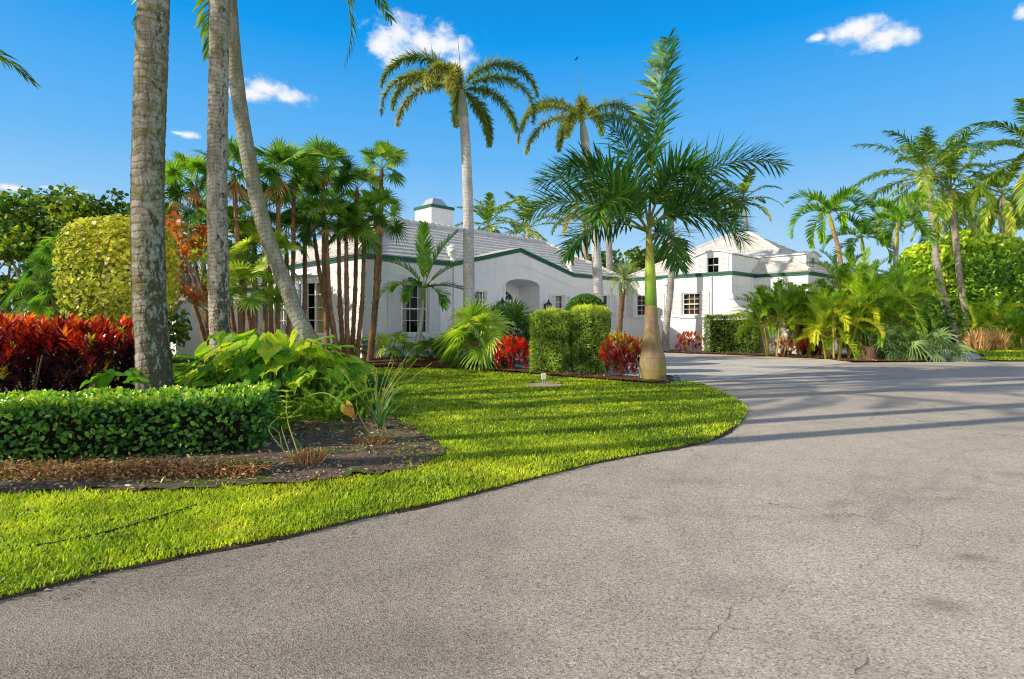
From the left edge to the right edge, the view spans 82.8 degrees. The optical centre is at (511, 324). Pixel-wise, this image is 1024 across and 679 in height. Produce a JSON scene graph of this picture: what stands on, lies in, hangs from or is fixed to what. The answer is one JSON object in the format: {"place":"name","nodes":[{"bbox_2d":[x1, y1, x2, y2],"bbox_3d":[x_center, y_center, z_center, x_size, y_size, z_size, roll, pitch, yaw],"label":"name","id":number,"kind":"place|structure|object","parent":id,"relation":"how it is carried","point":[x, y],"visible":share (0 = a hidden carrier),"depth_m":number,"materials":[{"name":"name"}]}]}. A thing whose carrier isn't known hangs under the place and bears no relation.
{"place":"outdoors","nodes":[
{"label":"outdoors","id":0,"kind":"place"},
{"bbox_2d":[0,384,445,492],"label":"planting bed","id":1,"kind":"object","parent":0,"point":[307,440],"visible":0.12,"depth_m":5.66,"materials":[{"name":"soil"}]},
{"bbox_2d":[0,311,173,392],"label":"croton bush","id":2,"kind":"object","parent":1,"relation":"on","point":[27,336],"visible":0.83,"depth_m":8.48,"materials":[{"name":"red plant"}]},
{"bbox_2d":[0,451,277,481],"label":"browned groundcover","id":3,"kind":"object","parent":1,"relation":"on","point":[51,469],"visible":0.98,"depth_m":4.98,"materials":[{"name":"plant"}]},
{"bbox_2d":[0,381,281,462],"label":"clipped hedge","id":4,"kind":"object","parent":1,"relation":"on","point":[119,422],"visible":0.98,"depth_m":5.81,"materials":[{"name":"green plant"}]},
{"bbox_2d":[129,0,174,390],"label":"coconut palm","id":5,"kind":"object","parent":1,"relation":"on","point":[151,330],"visible":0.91,"depth_m":7.64,"materials":[{"name":"grey plant"}]},
{"bbox_2d":[206,0,231,384],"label":"coconut palm","id":6,"kind":"object","parent":1,"relation":"on","point":[217,206],"visible":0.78,"depth_m":9.67,"materials":[{"name":"grey plant"}]},
{"bbox_2d":[1,417,438,488],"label":"creeping weeds","id":7,"kind":"object","parent":1,"relation":"on","point":[279,460],"visible":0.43,"depth_m":5.69,"materials":[{"name":"plant"}]},
{"bbox_2d":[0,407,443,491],"bbox_3d":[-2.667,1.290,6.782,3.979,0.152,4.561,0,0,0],"label":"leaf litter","id":8,"kind":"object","parent":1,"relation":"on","point":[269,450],"visible":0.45,"depth_m":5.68,"materials":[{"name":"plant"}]},
{"bbox_2d":[79,329,388,418],"bbox_3d":[-3.850,0.710,8.803,3.946,1.299,3.365,0,0,0],"label":"giant leaf plant","id":9,"kind":"object","parent":1,"relation":"on","point":[235,360],"visible":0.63,"depth_m":8.45,"materials":[{"name":"plant"}]},
{"bbox_2d":[131,0,396,396],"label":"coconut palm","id":10,"kind":"object","parent":1,"relation":"on","point":[300,322],"visible":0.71,"depth_m":10.40,"materials":[{"name":"grey plant"}]},
{"bbox_2d":[273,393,325,433],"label":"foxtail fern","id":11,"kind":"object","parent":1,"relation":"on","point":[279,411],"visible":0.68,"depth_m":7.20,"materials":[{"name":"plant"}]},
{"bbox_2d":[282,446,329,464],"bbox_3d":[-1.946,1.247,5.495,0.413,0.136,0.309,0,0,-31],"label":"dead plant stubble","id":12,"kind":"object","parent":1,"relation":"on","point":[304,458],"visible":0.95,"depth_m":5.45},
{"bbox_2d":[281,379,375,424],"bbox_3d":[-2.476,1.040,7.758,1.348,0.619,1.645,0,0,0],"label":"foxtail fern","id":13,"kind":"object","parent":1,"relation":"on","point":[330,410],"visible":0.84,"depth_m":7.71,"materials":[{"name":"plant"}]},
{"bbox_2d":[322,371,420,420],"bbox_3d":[-2.047,1.008,8.505,1.367,0.687,1.360,0,0,-41],"label":"foxtail fern","id":14,"kind":"object","parent":1,"relation":"on","point":[362,409],"visible":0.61,"depth_m":8.37,"materials":[{"name":"plant"}]},
{"bbox_2d":[361,388,400,427],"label":"strap leaf plant","id":15,"kind":"object","parent":1,"relation":"on","point":[380,418],"visible":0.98,"depth_m":7.26,"materials":[{"name":"plant"}]},
{"bbox_2d":[340,352,429,417],"bbox_3d":[-1.781,0.856,8.158,1.314,0.934,0.444,0,0,-7],"label":"twiggy plant","id":16,"kind":"object","parent":1,"relation":"on","point":[376,396],"visible":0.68,"depth_m":8.18,"materials":[{"name":"green plant"}]},
{"bbox_2d":[0,347,1023,597],"bbox_3d":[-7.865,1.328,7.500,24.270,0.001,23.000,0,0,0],"label":"lawn","id":17,"kind":"structure","parent":0,"point":[106,489],"depth_m":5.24,"materials":[{"name":"plant"}]},
{"bbox_2d":[0,254,82,376],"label":"fan palm","id":18,"kind":"object","parent":17,"relation":"on","point":[36,263],"visible":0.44,"depth_m":13.43,"materials":[{"name":"green plant"}]},
{"bbox_2d":[9,280,86,382],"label":"fan palm","id":19,"kind":"object","parent":17,"relation":"on","point":[33,303],"visible":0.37,"depth_m":12.90,"materials":[{"name":"green plant"}]},
{"bbox_2d":[25,231,99,370],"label":"fan palm","id":20,"kind":"object","parent":17,"relation":"on","point":[45,251],"visible":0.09,"depth_m":13.88,"materials":[{"name":"green plant"}]},
{"bbox_2d":[51,213,182,365],"bbox_3d":[-8.361,-0.482,12.404,2.251,3.710,1.934,0,0,0],"label":"sea grape bush","id":21,"kind":"object","parent":17,"relation":"on","point":[105,297],"visible":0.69,"depth_m":11.71,"materials":[{"name":"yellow plant"}]},
{"bbox_2d":[165,210,207,315],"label":"sea grape tree","id":22,"kind":"object","parent":17,"relation":"on","point":[193,295],"visible":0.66,"depth_m":13.94,"materials":[{"name":"orange plant"}]},
{"bbox_2d":[165,165,208,359],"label":"fan palm","id":23,"kind":"object","parent":17,"relation":"on","point":[176,205],"visible":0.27,"depth_m":17.55,"materials":[{"name":"green plant"}]},
{"bbox_2d":[165,151,232,291],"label":"fan palm","id":24,"kind":"object","parent":17,"relation":"on","point":[184,163],"visible":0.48,"depth_m":16.98,"materials":[{"name":"green plant"}]},
{"bbox_2d":[180,237,244,344],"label":"fan palm","id":25,"kind":"object","parent":17,"relation":"on","point":[203,275],"visible":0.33,"depth_m":15.74,"materials":[{"name":"green plant"}]},
{"bbox_2d":[175,205,261,253],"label":"fan palm","id":26,"kind":"object","parent":17,"relation":"on","point":[201,214],"visible":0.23,"depth_m":16.88,"materials":[{"name":"green plant"}]},
{"bbox_2d":[193,135,266,355],"bbox_3d":[-8.040,-1.981,16.618,2.138,6.702,2.451,0,0,0],"label":"fan palm","id":27,"kind":"object","parent":17,"relation":"on","point":[233,185],"visible":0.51,"depth_m":16.53,"materials":[{"name":"green plant"}]},
{"bbox_2d":[196,260,279,333],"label":"fan palm","id":28,"kind":"object","parent":17,"relation":"on","point":[256,299],"visible":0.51,"depth_m":15.42,"materials":[{"name":"green plant"}]},
{"bbox_2d":[203,213,284,332],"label":"fan palm","id":29,"kind":"object","parent":17,"relation":"on","point":[251,225],"visible":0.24,"depth_m":17.11,"materials":[{"name":"green plant"}]},
{"bbox_2d":[229,256,285,356],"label":"fan palm","id":30,"kind":"object","parent":17,"relation":"on","point":[268,278],"visible":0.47,"depth_m":15.96,"materials":[{"name":"green plant"}]},
{"bbox_2d":[229,224,304,343],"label":"fan palm","id":31,"kind":"object","parent":17,"relation":"on","point":[241,246],"visible":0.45,"depth_m":16.90,"materials":[{"name":"green plant"}]},
{"bbox_2d":[244,136,315,334],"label":"fan palm","id":32,"kind":"object","parent":17,"relation":"on","point":[275,179],"visible":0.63,"depth_m":17.14,"materials":[{"name":"green plant"}]},
{"bbox_2d":[261,139,329,335],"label":"fan palm","id":33,"kind":"object","parent":17,"relation":"on","point":[314,166],"visible":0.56,"depth_m":17.75,"materials":[{"name":"green plant"}]},
{"bbox_2d":[0,441,604,580],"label":"lawn weeds","id":34,"kind":"object","parent":17,"relation":"on","point":[2,578],"visible":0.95,"depth_m":4.29,"materials":[{"name":"green plant"}]},
{"bbox_2d":[0,362,1023,678],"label":"road","id":35,"kind":"structure","parent":0,"point":[652,572],"depth_m":3.12,"materials":[{"name":"asphalt"}]},
{"bbox_2d":[0,403,745,598],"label":"soil edge","id":36,"kind":"object","parent":35,"relation":"on","point":[233,546],"visible":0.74,"depth_m":3.68,"materials":[{"name":"soil"}]},
{"bbox_2d":[0,0,1023,310],"label":"sky","id":37,"kind":"structure","parent":0,"point":[819,79],"materials":[{"name":"blue"}]},
{"bbox_2d":[353,356,673,381],"bbox_3d":[-1.474,1.204,18.882,14.423,0.195,6.379,0,0,27],"label":"mulch bed","id":38,"kind":"object","parent":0,"point":[377,361],"visible":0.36,"depth_m":17.70,"materials":[{"name":"brown soil"}]},
{"bbox_2d":[244,193,301,334],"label":"fan palm","id":39,"kind":"object","parent":38,"relation":"on","point":[271,328],"visible":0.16,"depth_m":18.97,"materials":[{"name":"green plant"}]},
{"bbox_2d":[260,210,318,330],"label":"fan palm","id":40,"kind":"object","parent":38,"relation":"on","point":[299,220],"visible":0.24,"depth_m":18.49,"materials":[{"name":"green plant"}]},
{"bbox_2d":[274,192,334,358],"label":"fan palm","id":41,"kind":"object","parent":38,"relation":"on","point":[304,281],"visible":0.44,"depth_m":18.73,"materials":[{"name":"green plant"}]},
{"bbox_2d":[286,172,339,351],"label":"fan palm","id":42,"kind":"object","parent":38,"relation":"on","point":[319,270],"visible":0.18,"depth_m":19.55,"materials":[{"name":"green plant"}]},
{"bbox_2d":[289,133,363,350],"bbox_3d":[-5.971,-2.300,18.398,2.130,7.309,2.004,0,0,28],"label":"fan palm","id":43,"kind":"object","parent":38,"relation":"on","point":[329,152],"visible":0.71,"depth_m":18.35,"materials":[{"name":"green plant"}]},
{"bbox_2d":[295,191,361,354],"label":"fan palm","id":44,"kind":"object","parent":38,"relation":"on","point":[306,233],"visible":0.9,"depth_m":18.14,"materials":[{"name":"green plant"}]},
{"bbox_2d":[311,193,367,356],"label":"fan palm","id":45,"kind":"object","parent":38,"relation":"on","point":[339,299],"visible":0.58,"depth_m":18.94,"materials":[{"name":"green plant"}]},
{"bbox_2d":[315,198,382,366],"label":"fan palm","id":46,"kind":"object","parent":38,"relation":"on","point":[369,239],"visible":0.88,"depth_m":18.55,"materials":[{"name":"green plant"}]},
{"bbox_2d":[326,163,389,354],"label":"fan palm","id":47,"kind":"object","parent":38,"relation":"on","point":[372,181],"visible":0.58,"depth_m":19.75,"materials":[{"name":"green plant"}]},
{"bbox_2d":[333,196,395,356],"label":"fan palm","id":48,"kind":"object","parent":38,"relation":"on","point":[376,215],"visible":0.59,"depth_m":19.14,"materials":[{"name":"green plant"}]},
{"bbox_2d":[350,186,408,360],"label":"fan palm","id":49,"kind":"object","parent":38,"relation":"on","point":[382,197],"visible":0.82,"depth_m":19.14,"materials":[{"name":"green plant"}]},
{"bbox_2d":[350,138,410,358],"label":"fan palm","id":50,"kind":"object","parent":38,"relation":"on","point":[388,153],"visible":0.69,"depth_m":19.55,"materials":[{"name":"green plant"}]},
{"bbox_2d":[374,331,413,360],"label":"fan palm","id":51,"kind":"object","parent":38,"relation":"on","point":[383,340],"visible":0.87,"depth_m":19.83,"materials":[{"name":"green plant"}]},
{"bbox_2d":[403,333,456,366],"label":"fan palm","id":52,"kind":"object","parent":38,"relation":"on","point":[423,345],"visible":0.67,"depth_m":19.02,"materials":[{"name":"green plant"}]},
{"bbox_2d":[370,220,491,354],"bbox_3d":[-2.842,-1.185,19.581,4.036,5.115,2.365,0,0,13],"label":"christmas palm","id":53,"kind":"object","parent":38,"relation":"on","point":[424,251],"visible":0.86,"depth_m":19.86,"materials":[{"name":"green plant"}]},
{"bbox_2d":[377,35,539,361],"bbox_3d":[-1.761,-4.201,19.295,5.476,11.104,4.078,0,0,0],"label":"foxtail palm","id":54,"kind":"object","parent":38,"relation":"on","point":[451,79],"visible":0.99,"depth_m":19.05,"materials":[{"name":"green plant"}]},
{"bbox_2d":[430,297,516,370],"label":"fan palm","id":55,"kind":"object","parent":38,"relation":"on","point":[484,321],"visible":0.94,"depth_m":17.56,"materials":[{"name":"green plant"}]},
{"bbox_2d":[477,297,541,362],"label":"fan palm","id":56,"kind":"object","parent":38,"relation":"on","point":[517,316],"visible":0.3,"depth_m":20.20,"materials":[{"name":"green plant"}]},
{"bbox_2d":[491,334,530,368],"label":"croton bush","id":57,"kind":"object","parent":38,"relation":"on","point":[511,347],"visible":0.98,"depth_m":16.62,"materials":[{"name":"red plant"}]},
{"bbox_2d":[528,304,611,374],"bbox_3d":[1.594,0.402,15.932,2.391,2.001,1.396,0,0,0],"label":"clipped hedge","id":58,"kind":"object","parent":38,"relation":"on","point":[558,348],"visible":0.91,"depth_m":15.48,"materials":[{"name":"green plant"}]},
{"bbox_2d":[597,329,642,374],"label":"croton bush","id":59,"kind":"object","parent":38,"relation":"on","point":[616,356],"visible":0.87,"depth_m":14.43,"materials":[{"name":"red plant"}]},
{"bbox_2d":[602,257,644,350],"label":"pygmy date palm","id":60,"kind":"object","parent":38,"relation":"on","point":[624,272],"visible":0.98,"depth_m":25.39,"materials":[{"name":"green plant"}]},
{"bbox_2d":[509,26,793,381],"bbox_3d":[3.217,-2.927,14.060,6.711,8.653,5.350,0,0,0],"label":"royal palm","id":61,"kind":"object","parent":38,"relation":"on","point":[619,192],"visible":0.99,"depth_m":13.58,"materials":[{"name":"green plant"}]},
{"bbox_2d":[8,338,1023,374],"bbox_3d":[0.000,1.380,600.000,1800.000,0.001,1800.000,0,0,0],"label":"ground","id":62,"kind":"structure","parent":0,"point":[191,359],"depth_m":21.63,"materials":[{"name":"soil"}]},
{"bbox_2d":[0,183,129,316],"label":"sea grape tree","id":63,"kind":"object","parent":62,"relation":"on","point":[16,221],"visible":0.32,"depth_m":19.66,"materials":[{"name":"green plant"}]},
{"bbox_2d":[3,188,203,361],"bbox_3d":[-14.463,-1.690,21.169,6.003,6.159,3.791,0,0,0],"label":"sea grape tree","id":64,"kind":"object","parent":62,"relation":"on","point":[177,325],"visible":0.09,"depth_m":20.07,"materials":[{"name":"green plant"}]},
{"bbox_2d":[165,201,206,321],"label":"fan palm","id":65,"kind":"object","parent":62,"relation":"on","point":[186,214],"visible":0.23,"depth_m":18.26,"materials":[{"name":"green plant"}]},
{"bbox_2d":[456,192,525,235],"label":"coconut palm","id":66,"kind":"object","parent":62,"relation":"on","point":[485,213],"visible":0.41,"depth_m":45.39,"materials":[{"name":"green plant"}]},
{"bbox_2d":[170,198,861,357],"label":"house","id":67,"kind":"structure","parent":62,"relation":"on","point":[534,273],"depth_m":27.85,"materials":[{"name":"white paint"}]},
{"bbox_2d":[280,274,324,357],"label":"window","id":68,"kind":"structure","parent":67,"relation":"in","point":[311,278],"depth_m":23.30,"materials":[{"name":"white paint"}]},
{"bbox_2d":[402,284,430,336],"bbox_3d":[-3.824,-0.540,22.598,1.440,2.060,0.342,0,0,-44],"label":"window","id":69,"kind":"structure","parent":67,"relation":"in","point":[419,289],"depth_m":22.72,"materials":[{"name":"white paint"}]},
{"bbox_2d":[679,293,701,317],"bbox_3d":[9.126,-0.965,29.430,0.342,1.270,1.220,0,0,-44],"label":"window","id":70,"kind":"structure","parent":67,"relation":"in","point":[691,301],"depth_m":29.54,"materials":[{"name":"white paint"}]},
{"bbox_2d":[477,191,576,241],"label":"coconut palm","id":71,"kind":"object","parent":62,"relation":"on","point":[527,229],"visible":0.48,"depth_m":41.61,"materials":[{"name":"green plant"}]},
{"bbox_2d":[544,203,617,259],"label":"foxtail palm","id":72,"kind":"object","parent":62,"relation":"on","point":[565,225],"visible":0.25,"depth_m":37.88,"materials":[{"name":"green plant"}]},
{"bbox_2d":[618,236,689,312],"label":"leafy tree","id":73,"kind":"object","parent":62,"relation":"on","point":[639,258],"visible":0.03,"depth_m":40.43,"materials":[{"name":"green plant"}]},
{"bbox_2d":[716,168,784,231],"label":"coconut palm","id":74,"kind":"object","parent":62,"relation":"on","point":[746,184],"visible":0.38,"depth_m":45.64,"materials":[{"name":"green plant"}]},
{"bbox_2d":[732,293,832,354],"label":"courtyard wall","id":75,"kind":"structure","parent":62,"relation":"on","point":[735,303],"depth_m":26.39,"materials":[{"name":"white paint"}]},
{"bbox_2d":[855,292,958,342],"bbox_3d":[20.604,-0.459,32.978,7.904,3.875,3.311,0,0,0],"label":"shrub","id":76,"kind":"object","parent":62,"relation":"on","point":[942,322],"visible":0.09,"depth_m":32.08,"materials":[{"name":"green plant"}]},
{"bbox_2d":[842,122,1023,342],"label":"coconut palm","id":77,"kind":"object","parent":62,"relation":"on","point":[920,158],"visible":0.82,"depth_m":32.59,"materials":[{"name":"green plant"}]},
{"bbox_2d":[874,130,1023,330],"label":"coconut palm","id":78,"kind":"object","parent":62,"relation":"on","point":[953,218],"visible":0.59,"depth_m":34.86,"materials":[{"name":"green plant"}]},
{"bbox_2d":[890,228,1023,329],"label":"clipped tree","id":79,"kind":"object","parent":62,"relation":"on","point":[999,242],"visible":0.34,"depth_m":37.87,"materials":[{"name":"green plant"}]},
{"bbox_2d":[937,289,1023,333],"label":"areca palm","id":80,"kind":"object","parent":62,"relation":"on","point":[988,313],"visible":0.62,"depth_m":32.22,"materials":[{"name":"green plant"}]},
{"bbox_2d":[953,249,1023,330],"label":"leafy tree","id":81,"kind":"object","parent":62,"relation":"on","point":[1002,283],"visible":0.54,"depth_m":34.04,"materials":[{"name":"green plant"}]},
{"bbox_2d":[955,151,1023,237],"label":"coconut palm","id":82,"kind":"object","parent":62,"relation":"on","point":[1009,229],"visible":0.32,"depth_m":41.48,"materials":[{"name":"green plant"}]},
{"bbox_2d":[500,349,850,382],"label":"driveway paving","id":83,"kind":"structure","parent":0,"point":[699,367],"depth_m":18.98,"materials":[{"name":"concrete"}]},
{"bbox_2d":[516,69,642,301],"bbox_3d":[2.391,-4.210,21.813,3.965,11.136,4.839,0,0,44],"label":"foxtail palm","id":84,"kind":"object","parent":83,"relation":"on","point":[580,109],"visible":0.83,"depth_m":21.84,"materials":[{"name":"green plant"}]},
{"bbox_2d":[561,293,611,341],"bbox_3d":[2.363,0.172,18.607,1.637,2.356,1.640,0,0,0],"label":"topiary ball","id":85,"kind":"object","parent":83,"relation":"on","point":[584,298],"visible":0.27,"depth_m":18.28,"materials":[{"name":"green plant"}]},
{"bbox_2d":[631,349,935,360],"bbox_3d":[11.867,1.300,26.939,6.904,0.048,14.153,0,0,-36],"label":"mulch bed","id":86,"kind":"object","parent":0,"point":[818,356],"visible":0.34,"depth_m":24.13,"materials":[{"name":"brown soil"}]},
{"bbox_2d":[624,159,720,351],"bbox_3d":[7.875,-3.387,28.505,5.486,9.485,4.385,0,0,0],"label":"foxtail palm","id":87,"kind":"object","parent":86,"relation":"on","point":[667,316],"visible":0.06,"depth_m":28.36,"materials":[{"name":"grey plant"}]},
{"bbox_2d":[674,330,704,350],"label":"croton bush","id":88,"kind":"object","parent":86,"relation":"on","point":[686,345],"visible":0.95,"depth_m":27.90,"materials":[{"name":"red plant"}]},
{"bbox_2d":[702,312,761,352],"bbox_3d":[10.224,0.400,27.005,2.609,1.998,1.112,0,0,34],"label":"clipped hedge","id":89,"kind":"object","parent":86,"relation":"on","point":[720,334],"visible":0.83,"depth_m":26.82,"materials":[{"name":"green plant"}]},
{"bbox_2d":[729,279,820,356],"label":"areca palm","id":90,"kind":"object","parent":86,"relation":"on","point":[764,305],"visible":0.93,"depth_m":24.12,"materials":[{"name":"green plant"}]},
{"bbox_2d":[750,274,842,354],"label":"areca palm","id":91,"kind":"object","parent":86,"relation":"on","point":[820,283],"visible":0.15,"depth_m":25.05,"materials":[{"name":"green plant"}]},
{"bbox_2d":[778,278,909,361],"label":"areca palm","id":92,"kind":"object","parent":86,"relation":"on","point":[832,314],"visible":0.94,"depth_m":22.15,"materials":[{"name":"green plant"}]},
{"bbox_2d":[798,247,939,354],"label":"areca palm","id":93,"kind":"object","parent":86,"relation":"on","point":[863,272],"visible":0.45,"depth_m":23.40,"materials":[{"name":"green plant"}]},
{"bbox_2d":[843,321,919,361],"bbox_3d":[14.197,0.787,22.283,2.806,2.112,2.467,0,0,16],"label":"palmetto","id":94,"kind":"object","parent":86,"relation":"on","point":[868,334],"visible":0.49,"depth_m":21.98,"materials":[{"name":"green plant"}]},
{"bbox_2d":[829,268,943,357],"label":"areca palm","id":95,"kind":"object","parent":86,"relation":"on","point":[886,314],"visible":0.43,"depth_m":22.38,"materials":[{"name":"green plant"}]},
{"bbox_2d":[864,325,936,361],"bbox_3d":[14.527,1.079,21.863,2.778,2.188,2.560,0,0,0],"label":"palmetto","id":96,"kind":"object","parent":86,"relation":"on","point":[917,345],"visible":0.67,"depth_m":21.58,"materials":[{"name":"green plant"}]},
{"bbox_2d":[896,326,979,361],"bbox_3d":[15.612,1.240,21.861,2.856,2.383,2.737,0,0,0],"label":"palmetto","id":97,"kind":"object","parent":86,"relation":"on","point":[941,337],"visible":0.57,"depth_m":21.46,"materials":[{"name":"green plant"}]},
{"bbox_2d":[835,349,988,361],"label":"neighbour drive","id":98,"kind":"structure","parent":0,"point":[975,356],"depth_m":24.36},
{"bbox_2d":[784,185,876,353],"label":"christmas palm","id":99,"kind":"object","parent":98,"relation":"on","point":[831,204],"visible":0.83,"depth_m":26.73,"materials":[{"name":"green plant"}]},
{"bbox_2d":[821,211,903,346],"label":"christmas palm","id":100,"kind":"object","parent":98,"relation":"on","point":[850,248],"visible":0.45,"depth_m":30.78,"materials":[{"name":"green plant"}]},
{"bbox_2d":[849,190,945,270],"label":"christmas palm","id":101,"kind":"object","parent":98,"relation":"on","point":[897,212],"visible":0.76,"depth_m":28.65,"materials":[{"name":"green plant"}]},
{"bbox_2d":[835,256,966,355],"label":"areca palm","id":102,"kind":"object","parent":98,"relation":"on","point":[935,287],"visible":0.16,"depth_m":23.82,"materials":[{"name":"green plant"}]},
{"bbox_2d":[971,349,1023,360],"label":"lawn","id":103,"kind":"structure","parent":0,"point":[999,356],"depth_m":24.10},
{"bbox_2d":[961,326,999,350],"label":"dry grass tuft","id":104,"kind":"object","parent":103,"relation":"on","point":[982,339],"visible":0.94,"depth_m":29.55,"materials":[{"name":"plant"}]},
{"bbox_2d":[950,98,1023,229],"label":"coconut palm","id":105,"kind":"object","parent":103,"relation":"on","point":[1018,204],"visible":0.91,"depth_m":30.43,"materials":[{"name":"green plant"}]},
{"bbox_2d":[978,325,1012,349],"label":"dry grass tuft","id":106,"kind":"object","parent":103,"relation":"on","point":[1000,341],"visible":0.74,"depth_m":29.46,"materials":[{"name":"plant"}]},
{"bbox_2d":[976,305,1023,349],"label":"areca palm","id":107,"kind":"object","parent":103,"relation":"on","point":[1012,322],"visible":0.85,"depth_m":29.94,"materials":[{"name":"green plant"}]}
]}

